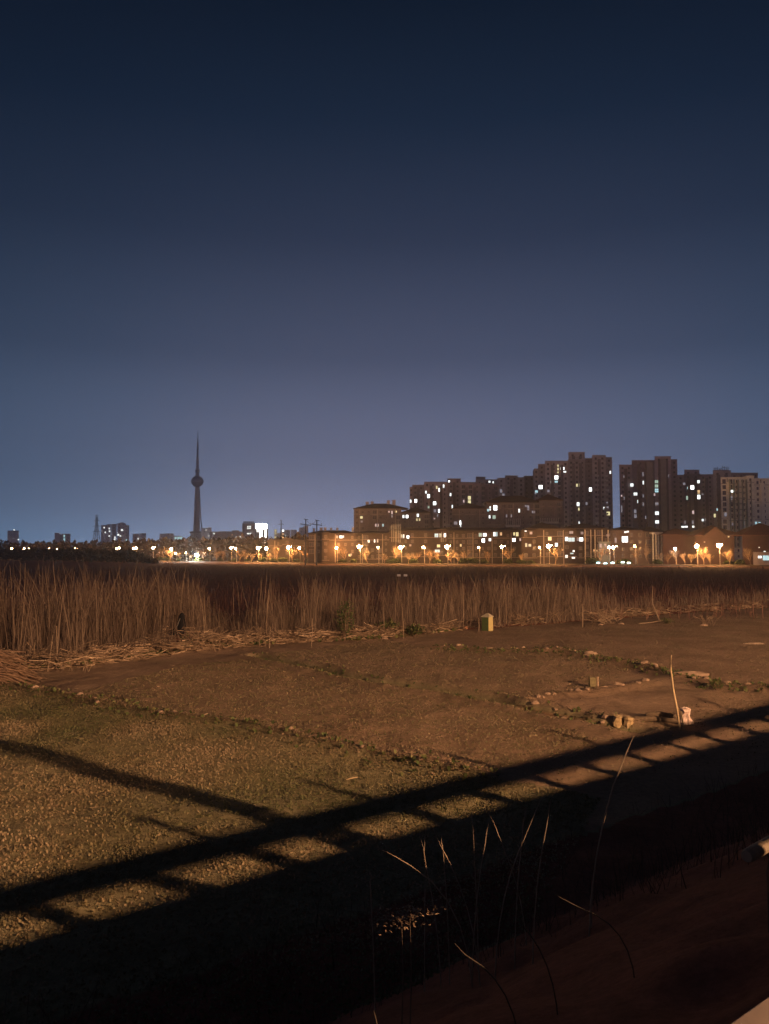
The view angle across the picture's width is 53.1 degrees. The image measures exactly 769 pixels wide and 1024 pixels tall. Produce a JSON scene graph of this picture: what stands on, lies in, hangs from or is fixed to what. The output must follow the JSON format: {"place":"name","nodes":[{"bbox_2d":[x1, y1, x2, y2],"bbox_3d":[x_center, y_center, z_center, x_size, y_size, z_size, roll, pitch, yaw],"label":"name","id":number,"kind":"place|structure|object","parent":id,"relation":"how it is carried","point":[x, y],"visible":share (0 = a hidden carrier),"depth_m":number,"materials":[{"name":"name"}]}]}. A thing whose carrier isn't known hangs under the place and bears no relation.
{"place":"outdoors","nodes":[
{"label":"outdoors","id":0,"kind":"place"},
{"bbox_2d":[189,437,203,552],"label":"television tower","id":1,"kind":"structure","parent":0,"point":[197,481],"depth_m":1997.68,"materials":[{"name":"concrete"}]},
{"bbox_2d":[0,554,768,1023],"bbox_3d":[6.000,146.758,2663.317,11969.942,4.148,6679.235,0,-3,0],"label":"ground","id":2,"kind":"structure","parent":0,"point":[698,948],"depth_m":14.66,"materials":[{"name":"soil"}]},
{"bbox_2d":[7,529,18,547],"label":"tower block","id":3,"kind":"structure","parent":2,"relation":"on","point":[13,536],"depth_m":1899.49,"materials":[{"name":"grey"}]},
{"bbox_2d":[0,650,45,683],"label":"reed pile","id":4,"kind":"object","parent":2,"relation":"on","point":[11,672],"visible":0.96,"depth_m":29.59,"materials":[{"name":"plant"}]},
{"bbox_2d":[55,533,59,542],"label":"floodlit block","id":5,"kind":"structure","parent":2,"relation":"on","point":[57,537],"depth_m":1499.50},
{"bbox_2d":[60,534,70,546],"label":"floodlit block","id":6,"kind":"structure","parent":2,"relation":"on","point":[64,537],"depth_m":1519.49,"materials":[{"name":"grey"}]},
{"bbox_2d":[33,644,109,672],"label":"dead bush","id":7,"kind":"object","parent":2,"relation":"on","point":[80,654],"visible":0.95,"depth_m":32.43,"materials":[{"name":"plant"}]},
{"bbox_2d":[0,546,160,562],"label":"dark scrub","id":8,"kind":"object","parent":2,"relation":"on","point":[121,555],"visible":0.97,"depth_m":464.91,"materials":[{"name":"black plant"}]},
{"bbox_2d":[93,514,100,540],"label":"lattice pylon","id":9,"kind":"object","parent":2,"relation":"on","point":[97,528],"visible":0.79,"depth_m":799.71,"materials":[{"name":"metal"}]},
{"bbox_2d":[101,524,110,550],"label":"tower block","id":10,"kind":"structure","parent":2,"relation":"on","point":[105,533],"depth_m":1500.76,"materials":[{"name":"grey"}]},
{"bbox_2d":[111,524,116,550],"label":"tower block","id":11,"kind":"structure","parent":2,"relation":"on","point":[113,531],"depth_m":1540.02,"materials":[{"name":"grey"}]},
{"bbox_2d":[114,522,128,547],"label":"tower block","id":12,"kind":"structure","parent":2,"relation":"on","point":[123,530],"depth_m":1500.43,"materials":[{"name":"grey"}]},
{"bbox_2d":[133,533,145,552],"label":"flat block","id":13,"kind":"structure","parent":2,"relation":"on","point":[137,537],"depth_m":1499.97,"materials":[{"name":"grey"}]},
{"bbox_2d":[0,532,307,561],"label":"distant woods","id":14,"kind":"object","parent":2,"relation":"on","point":[249,544],"visible":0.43,"depth_m":505.97,"materials":[{"name":"plant"}]},
{"bbox_2d":[160,533,173,546],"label":"flat block","id":15,"kind":"structure","parent":2,"relation":"on","point":[169,535],"depth_m":1500.39,"materials":[{"name":"grey"}]},
{"bbox_2d":[167,613,185,634],"bbox_3d":[-11.001,5.902,40.696,1.132,1.150,0.625,0,-3,0],"label":"black sheet","id":16,"kind":"object","parent":2,"relation":"on","point":[180,623],"visible":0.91,"depth_m":40.52,"materials":[{"name":"plastic"}]},
{"bbox_2d":[174,626,236,650],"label":"dead bush","id":17,"kind":"object","parent":2,"relation":"on","point":[207,637],"visible":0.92,"depth_m":39.23,"materials":[{"name":"plant"}]},
{"bbox_2d":[201,527,211,543],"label":"tower block","id":18,"kind":"structure","parent":2,"relation":"on","point":[205,532],"depth_m":1700.50,"materials":[{"name":"grey"}]},
{"bbox_2d":[210,531,229,553],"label":"flat block","id":19,"kind":"structure","parent":2,"relation":"on","point":[226,534],"depth_m":1400.43,"materials":[{"name":"grey"}]},
{"bbox_2d":[4,627,457,668],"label":"fallen dry reeds","id":20,"kind":"object","parent":2,"relation":"on","point":[354,638],"visible":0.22,"depth_m":41.85,"materials":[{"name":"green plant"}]},
{"bbox_2d":[230,530,241,555],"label":"flat block","id":21,"kind":"structure","parent":2,"relation":"on","point":[234,533],"depth_m":1299.84,"materials":[{"name":"grey"}]},
{"bbox_2d":[242,521,266,553],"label":"office block","id":22,"kind":"structure","parent":2,"relation":"on","point":[248,529],"depth_m":1100.40,"materials":[{"name":"grey"}]},
{"bbox_2d":[239,624,278,644],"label":"dead bush","id":23,"kind":"object","parent":2,"relation":"on","point":[255,632],"visible":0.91,"depth_m":42.02,"materials":[{"name":"plant"}]},
{"bbox_2d":[255,523,267,552],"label":"led billboard","id":24,"kind":"object","parent":2,"relation":"on","point":[261,526],"visible":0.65,"depth_m":1080.54,"materials":[{"name":"white"}]},
{"bbox_2d":[279,530,289,537],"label":"tower block","id":25,"kind":"structure","parent":2,"relation":"on","point":[286,533],"depth_m":1479.92,"materials":[{"name":"grey"}]},
{"bbox_2d":[268,537,307,561],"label":"building","id":26,"kind":"structure","parent":2,"relation":"on","point":[283,544],"depth_m":429.38,"materials":[{"name":"brick"}]},
{"bbox_2d":[0,682,600,1023],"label":"crop seedlings","id":27,"kind":"object","parent":2,"relation":"on","point":[246,905],"visible":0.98,"depth_m":12.94,"materials":[{"name":"green plant"}]},
{"bbox_2d":[299,526,307,537],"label":"tower block","id":28,"kind":"structure","parent":2,"relation":"on","point":[302,531],"depth_m":2101.51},
{"bbox_2d":[302,519,310,564],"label":"power pole","id":29,"kind":"object","parent":2,"relation":"on","point":[305,524],"visible":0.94,"depth_m":329.65,"materials":[{"name":"metal"}]},
{"bbox_2d":[312,520,321,564],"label":"power pole","id":30,"kind":"object","parent":2,"relation":"on","point":[316,524],"visible":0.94,"depth_m":329.67,"materials":[{"name":"metal"}]},
{"bbox_2d":[307,527,356,562],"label":"terrace block","id":31,"kind":"structure","parent":2,"relation":"on","point":[329,541],"depth_m":374.56,"materials":[{"name":"brick"}]},
{"bbox_2d":[334,599,355,639],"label":"green shrub","id":32,"kind":"object","parent":2,"relation":"on","point":[344,629],"visible":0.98,"depth_m":44.19,"materials":[{"name":"green plant"}]},
{"bbox_2d":[0,644,766,783],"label":"ridge litter","id":33,"kind":"object","parent":2,"relation":"on","point":[347,742],"visible":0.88,"depth_m":23.31,"materials":[{"name":"plant"}]},
{"bbox_2d":[0,554,768,659],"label":"dry reeds","id":34,"kind":"object","parent":2,"relation":"on","point":[165,612],"visible":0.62,"depth_m":47.59,"materials":[{"name":"plant"}]},
{"bbox_2d":[1,599,767,670],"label":"fallen stalks","id":35,"kind":"object","parent":2,"relation":"on","point":[131,653],"visible":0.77,"depth_m":40.93,"materials":[{"name":"plant"}]},
{"bbox_2d":[0,589,768,664],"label":"reed undergrowth","id":36,"kind":"object","parent":2,"relation":"on","point":[362,620],"visible":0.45,"depth_m":47.32,"materials":[{"name":"plant"}]},
{"bbox_2d":[0,564,768,619],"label":"fallow grass","id":37,"kind":"structure","parent":2,"relation":"on","point":[452,580],"depth_m":117.84,"materials":[{"name":"plant"}]},
{"bbox_2d":[0,643,768,779],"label":"verge weeds","id":38,"kind":"object","parent":2,"relation":"on","point":[406,757],"visible":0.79,"depth_m":25.62,"materials":[{"name":"green plant"}]},
{"bbox_2d":[3,761,768,1023],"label":"embankment scrub","id":39,"kind":"object","parent":2,"relation":"on","point":[674,863],"visible":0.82,"depth_m":9.43,"materials":[{"name":"plant"}]},
{"bbox_2d":[372,618,401,632],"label":"leafy weed","id":40,"kind":"object","parent":2,"relation":"on","point":[389,624],"visible":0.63,"depth_m":46.98,"materials":[{"name":"green plant"}]},
{"bbox_2d":[353,500,430,532],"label":"corner block","id":41,"kind":"structure","parent":2,"relation":"on","point":[372,516],"depth_m":430.55,"materials":[{"name":"brown"}]},
{"bbox_2d":[391,545,400,557],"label":"street tree","id":42,"kind":"object","parent":2,"relation":"on","point":[396,551],"visible":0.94,"depth_m":353.86,"materials":[{"name":"orange plant"}]},
{"bbox_2d":[405,623,426,636],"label":"leafy weed","id":43,"kind":"object","parent":2,"relation":"on","point":[414,633],"visible":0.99,"depth_m":46.40,"materials":[{"name":"green plant"}]},
{"bbox_2d":[77,614,768,800],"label":"weeds","id":44,"kind":"object","parent":2,"relation":"on","point":[319,698],"visible":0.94,"depth_m":26.83,"materials":[{"name":"green plant"}]},
{"bbox_2d":[377,847,472,986],"bbox_3d":[0.351,3.535,6.668,0.839,1.237,0.013,0,-3,0],"label":"dry weed","id":45,"kind":"object","parent":2,"relation":"on","point":[451,909],"visible":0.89,"depth_m":6.67,"materials":[{"name":"plant"}]},
{"bbox_2d":[424,828,425,991],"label":"dry weed","id":46,"kind":"object","parent":2,"relation":"on","point":[424,918],"visible":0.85,"depth_m":6.91,"materials":[{"name":"plant"}]},
{"bbox_2d":[419,836,441,988],"bbox_3d":[0.409,3.587,6.847,0.198,1.373,0.013,0,-3,0],"label":"dry weed","id":47,"kind":"object","parent":2,"relation":"on","point":[435,920],"visible":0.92,"depth_m":6.84,"materials":[{"name":"plant"}]},
{"bbox_2d":[356,525,521,563],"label":"terrace block","id":48,"kind":"structure","parent":2,"relation":"on","point":[414,541],"depth_m":383.55,"materials":[{"name":"brick"}]},
{"bbox_2d":[409,478,475,527],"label":"stepped tower","id":49,"kind":"structure","parent":2,"relation":"on","point":[438,500],"depth_m":500.88,"materials":[{"name":"brown"}]},
{"bbox_2d":[441,835,449,984],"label":"dry weed","id":50,"kind":"object","parent":2,"relation":"on","point":[447,912],"visible":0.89,"depth_m":7.02,"materials":[{"name":"plant"}]},
{"bbox_2d":[432,827,479,985],"bbox_3d":[0.625,3.442,6.668,0.415,1.391,0.013,0,-3,0],"label":"dry weed","id":51,"kind":"object","parent":2,"relation":"on","point":[467,910],"visible":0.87,"depth_m":6.66,"materials":[{"name":"plant"}]},
{"bbox_2d":[471,813,478,961],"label":"dry weed","id":52,"kind":"object","parent":2,"relation":"on","point":[476,893],"visible":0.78,"depth_m":7.28,"materials":[{"name":"plant"}]},
{"bbox_2d":[460,483,498,507],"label":"slab block","id":53,"kind":"structure","parent":2,"relation":"on","point":[478,494],"depth_m":471.42,"materials":[{"name":"brown"}]},
{"bbox_2d":[472,819,489,980],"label":"dry weed","id":54,"kind":"object","parent":2,"relation":"on","point":[476,902],"visible":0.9,"depth_m":6.91,"materials":[{"name":"plant"}]},
{"bbox_2d":[455,944,515,1023],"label":"dry weed","id":55,"kind":"object","parent":2,"relation":"on","point":[495,980],"visible":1,"depth_m":2.81,"materials":[{"name":"plant"}]},
{"bbox_2d":[481,613,493,630],"bbox_3d":[6.653,7.116,49.742,0.620,1.140,0.580,-2,-4,38],"label":"green bin","id":56,"kind":"object","parent":2,"relation":"on","point":[487,621],"visible":1,"depth_m":49.56,"materials":[{"name":"paint"}]},
{"bbox_2d":[443,494,563,529],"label":"hip roofed block","id":57,"kind":"structure","parent":2,"relation":"on","point":[519,512],"depth_m":425.55,"materials":[{"name":"brown"}]},
{"bbox_2d":[476,475,532,498],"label":"stepped tower","id":58,"kind":"structure","parent":2,"relation":"on","point":[512,485],"depth_m":513.73,"materials":[{"name":"grey"}]},
{"bbox_2d":[486,808,526,944],"bbox_3d":[1.231,3.699,7.758,0.409,1.414,0.013,0,-3,0],"label":"dry weed","id":59,"kind":"object","parent":2,"relation":"on","point":[514,879],"visible":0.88,"depth_m":7.75,"materials":[{"name":"plant"}]},
{"bbox_2d":[503,558,513,563],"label":"roadside shrub","id":60,"kind":"object","parent":2,"relation":"on","point":[507,561],"visible":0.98,"depth_m":335.19,"materials":[{"name":"green plant"}]},
{"bbox_2d":[495,797,541,978],"bbox_3d":[1.178,3.336,6.774,0.436,1.620,0.013,0,-3,0],"label":"dry weed","id":61,"kind":"object","parent":2,"relation":"on","point":[505,894],"visible":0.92,"depth_m":6.77,"materials":[{"name":"plant"}]},
{"bbox_2d":[514,810,525,968],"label":"dry weed","id":62,"kind":"object","parent":2,"relation":"on","point":[517,898],"visible":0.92,"depth_m":7.05,"materials":[{"name":"plant"}]},
{"bbox_2d":[522,924,557,1014],"bbox_3d":[0.613,1.818,3.014,0.141,0.393,0.006,0,-3,0],"label":"dry weed","id":63,"kind":"object","parent":2,"relation":"on","point":[547,969],"visible":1,"depth_m":3.01,"materials":[{"name":"plant"}]},
{"bbox_2d":[532,800,550,964],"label":"dry weed","id":64,"kind":"object","parent":2,"relation":"on","point":[537,890],"visible":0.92,"depth_m":6.48,"materials":[{"name":"plant"}]},
{"bbox_2d":[543,609,570,622],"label":"dead bush","id":65,"kind":"object","parent":2,"relation":"on","point":[556,615],"visible":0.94,"depth_m":55.31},
{"bbox_2d":[551,545,562,563],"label":"street tree","id":66,"kind":"object","parent":2,"relation":"on","point":[556,550],"visible":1,"depth_m":333.46,"materials":[{"name":"brown plant"}]},
{"bbox_2d":[521,522,609,563],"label":"front villa","id":67,"kind":"object","parent":2,"relation":"on","point":[578,543],"visible":0.83,"depth_m":349.72,"materials":[{"name":"brick"}]},
{"bbox_2d":[533,452,612,560],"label":"tallest tower","id":68,"kind":"structure","parent":2,"relation":"on","point":[585,497],"depth_m":480.81,"materials":[{"name":"brown"}]},
{"bbox_2d":[584,558,599,563],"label":"roadside shrub","id":69,"kind":"object","parent":2,"relation":"on","point":[590,561],"visible":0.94,"depth_m":325.06,"materials":[{"name":"green plant"}]},
{"bbox_2d":[553,893,634,977],"bbox_3d":[0.890,1.818,3.259,0.351,0.396,0.006,0,-3,0],"label":"dry weed","id":70,"kind":"object","parent":2,"relation":"on","point":[612,928],"visible":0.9,"depth_m":3.26,"materials":[{"name":"plant"}]},
{"bbox_2d":[589,676,598,686],"bbox_3d":[7.767,6.343,28.511,0.340,0.501,0.215,0,-3,0],"label":"wooden stub","id":71,"kind":"object","parent":2,"relation":"on","point":[593,681],"visible":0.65,"depth_m":28.43,"materials":[{"name":"brown wood"}]},
{"bbox_2d":[591,820,604,927],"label":"dry weed","id":72,"kind":"object","parent":2,"relation":"on","point":[592,898],"visible":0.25,"depth_m":6.97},
{"bbox_2d":[591,546,609,563],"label":"street tree","id":73,"kind":"object","parent":2,"relation":"on","point":[596,550],"visible":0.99,"depth_m":327.18,"materials":[{"name":"brown plant"}]},
{"bbox_2d":[598,542,610,563],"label":"white gatehouse","id":74,"kind":"object","parent":2,"relation":"on","point":[605,557],"visible":0.82,"depth_m":335.46,"materials":[{"name":"grey"}]},
{"bbox_2d":[583,606,625,622],"bbox_3d":[15.681,7.277,54.565,3.213,1.347,1.459,0,-3,0],"label":"branch heap","id":75,"kind":"object","parent":2,"relation":"on","point":[606,617],"visible":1,"depth_m":54.64,"materials":[{"name":"brown wood"}]},
{"bbox_2d":[588,736,633,936],"bbox_3d":[1.757,2.540,5.961,0.379,1.587,0.013,0,-3,0],"label":"dry weed","id":76,"kind":"object","parent":2,"relation":"on","point":[600,839],"visible":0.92,"depth_m":5.96,"materials":[{"name":"plant"}]},
{"bbox_2d":[612,714,621,727],"bbox_3d":[6.833,6.110,22.517,0.289,0.357,0.336,0,-3,0],"label":"rock","id":77,"kind":"object","parent":2,"relation":"on","point":[617,721],"visible":1,"depth_m":22.41,"materials":[{"name":"beige stone"}]},
{"bbox_2d":[623,716,633,728],"bbox_3d":[7.116,6.114,22.349,0.363,0.331,0.334,0,-3,0],"label":"rock","id":78,"kind":"object","parent":2,"relation":"on","point":[628,722],"visible":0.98,"depth_m":22.25,"materials":[{"name":"beige stone"}]},
{"bbox_2d":[609,526,663,563],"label":"gabled house","id":79,"kind":"structure","parent":2,"relation":"on","point":[624,540],"depth_m":349.60,"materials":[{"name":"brown"}]},
{"bbox_2d":[639,545,652,563],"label":"street tree","id":80,"kind":"object","parent":2,"relation":"on","point":[647,549],"visible":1,"depth_m":321.67,"materials":[{"name":"brown plant"}]},
{"bbox_2d":[619,456,678,530],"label":"round topped tower","id":81,"kind":"structure","parent":2,"relation":"on","point":[647,487],"depth_m":480.67,"materials":[{"name":"brown"}]},
{"bbox_2d":[634,716,677,722],"bbox_3d":[7.992,6.142,22.841,1.404,0.180,0.186,-1,-3,15],"label":"fallen log","id":82,"kind":"object","parent":2,"relation":"on","point":[657,719],"visible":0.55,"depth_m":22.76,"materials":[{"name":"brown wood"}]},
{"bbox_2d":[651,559,663,563],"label":"roadside shrub","id":83,"kind":"object","parent":2,"relation":"on","point":[656,561],"visible":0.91,"depth_m":317.10,"materials":[{"name":"green plant"}]},
{"bbox_2d":[646,711,675,717],"bbox_3d":[8.450,6.178,23.507,0.887,0.180,0.183,-1,-3,24],"label":"fallen log","id":84,"kind":"object","parent":2,"relation":"on","point":[662,714],"visible":0.95,"depth_m":23.45,"materials":[{"name":"brown wood"}]},
{"bbox_2d":[661,617,674,623],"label":"leafy weed","id":85,"kind":"object","parent":2,"relation":"on","point":[666,621],"visible":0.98,"depth_m":54.28,"materials":[{"name":"green plant"}]},
{"bbox_2d":[670,547,678,563],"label":"street tree","id":86,"kind":"object","parent":2,"relation":"on","point":[672,552],"visible":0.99,"depth_m":315.45,"materials":[{"name":"brown plant"}]},
{"bbox_2d":[658,528,695,564],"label":"dark house","id":87,"kind":"structure","parent":2,"relation":"on","point":[681,541],"depth_m":339.67,"materials":[{"name":"brown"}]},
{"bbox_2d":[670,655,684,729],"bbox_3d":[8.389,5.206,22.014,0.384,2.179,0.076,0,-3,0],"label":"bamboo pole","id":88,"kind":"object","parent":2,"relation":"on","point":[679,724],"visible":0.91,"depth_m":21.98,"materials":[{"name":"wood"}]},
{"bbox_2d":[680,707,693,724],"bbox_3d":[8.874,5.990,22.610,0.417,0.509,0.352,0,-3,0],"label":"white sack","id":89,"kind":"object","parent":2,"relation":"on","point":[687,719],"visible":0.87,"depth_m":22.50,"materials":[{"name":"fabric"}]},
{"bbox_2d":[674,670,709,677],"bbox_3d":[12.319,6.513,30.859,1.354,0.300,0.605,-1,-3,17],"label":"stone","id":90,"kind":"object","parent":2,"relation":"on","point":[697,673],"visible":0.71,"depth_m":30.70,"materials":[{"name":"stone"}]},
{"bbox_2d":[677,470,713,531],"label":"tower","id":91,"kind":"structure","parent":2,"relation":"on","point":[695,505],"depth_m":500.53,"materials":[{"name":"grey"}]},
{"bbox_2d":[697,545,708,563],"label":"street tree","id":92,"kind":"object","parent":2,"relation":"on","point":[702,554],"visible":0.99,"depth_m":309.21,"materials":[{"name":"yellow plant"}]},
{"bbox_2d":[686,525,738,564],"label":"dark house","id":93,"kind":"structure","parent":2,"relation":"on","point":[710,537],"depth_m":329.66,"materials":[{"name":"brown"}]},
{"bbox_2d":[706,677,725,689],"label":"grass tuft","id":94,"kind":"object","parent":2,"relation":"on","point":[718,685],"visible":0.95,"depth_m":28.08,"materials":[{"name":"green plant"}]},
{"bbox_2d":[722,549,733,561],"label":"street tree","id":95,"kind":"object","parent":2,"relation":"on","point":[729,555],"visible":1,"depth_m":306.69,"materials":[{"name":"orange plant"}]},
{"bbox_2d":[713,466,757,527],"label":"corner tower","id":96,"kind":"structure","parent":2,"relation":"on","point":[718,474],"depth_m":443.24,"materials":[{"name":"brown"}]},
{"bbox_2d":[735,559,745,564],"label":"roadside shrub","id":97,"kind":"object","parent":2,"relation":"on","point":[740,562],"visible":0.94,"depth_m":304.81,"materials":[{"name":"green plant"}]},
{"bbox_2d":[721,476,768,561],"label":"cream block","id":98,"kind":"structure","parent":2,"relation":"on","point":[744,502],"depth_m":400.48,"materials":[{"name":"grey"}]},
{"bbox_2d":[744,548,753,564],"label":"street tree","id":99,"kind":"object","parent":2,"relation":"on","point":[748,554],"visible":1,"depth_m":306.73,"materials":[{"name":"orange plant"}]},
{"bbox_2d":[736,523,768,564],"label":"dark house","id":100,"kind":"structure","parent":2,"relation":"on","point":[755,537],"depth_m":324.82,"materials":[{"name":"brown"}]},
{"bbox_2d":[741,835,768,861],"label":"water pipe","id":101,"kind":"object","parent":2,"relation":"on","point":[753,852],"visible":1,"depth_m":3.09,"materials":[{"name":"concrete"}]},
{"bbox_2d":[753,552,768,564],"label":"lit kiosk","id":102,"kind":"object","parent":2,"relation":"on","point":[760,558],"visible":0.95,"depth_m":311.37,"materials":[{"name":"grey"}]},
{"bbox_2d":[762,555,768,560],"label":"window","id":103,"kind":"structure","parent":102,"relation":"in","point":[764,557],"depth_m":311.35,"materials":[{"name":"grey"}]},
{"bbox_2d":[0,559,768,566],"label":"field bank","id":104,"kind":"structure","parent":0,"point":[473,564],"depth_m":331.10,"materials":[{"name":"soil"}]},
{"bbox_2d":[0,0,768,553],"label":"sky","id":105,"kind":"structure","parent":0,"point":[354,252],"materials":[{"name":"blue"}]},
{"bbox_2d":[3,625,766,862],"bbox_3d":[9.455,7.011,36.848,53.824,0.448,22.328,2,-4,-38],"label":"scattered straw","id":106,"kind":"object","parent":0,"point":[341,740],"visible":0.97,"depth_m":23.43,"materials":[{"name":"plant"}]},
{"bbox_2d":[369,895,445,1023],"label":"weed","id":107,"kind":"object","parent":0,"point":[405,912],"visible":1,"depth_m":3.61,"materials":[{"name":"plant"}]},
{"bbox_2d":[731,997,768,1023],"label":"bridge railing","id":108,"kind":"object","parent":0,"point":[758,1014],"depth_m":0.95,"materials":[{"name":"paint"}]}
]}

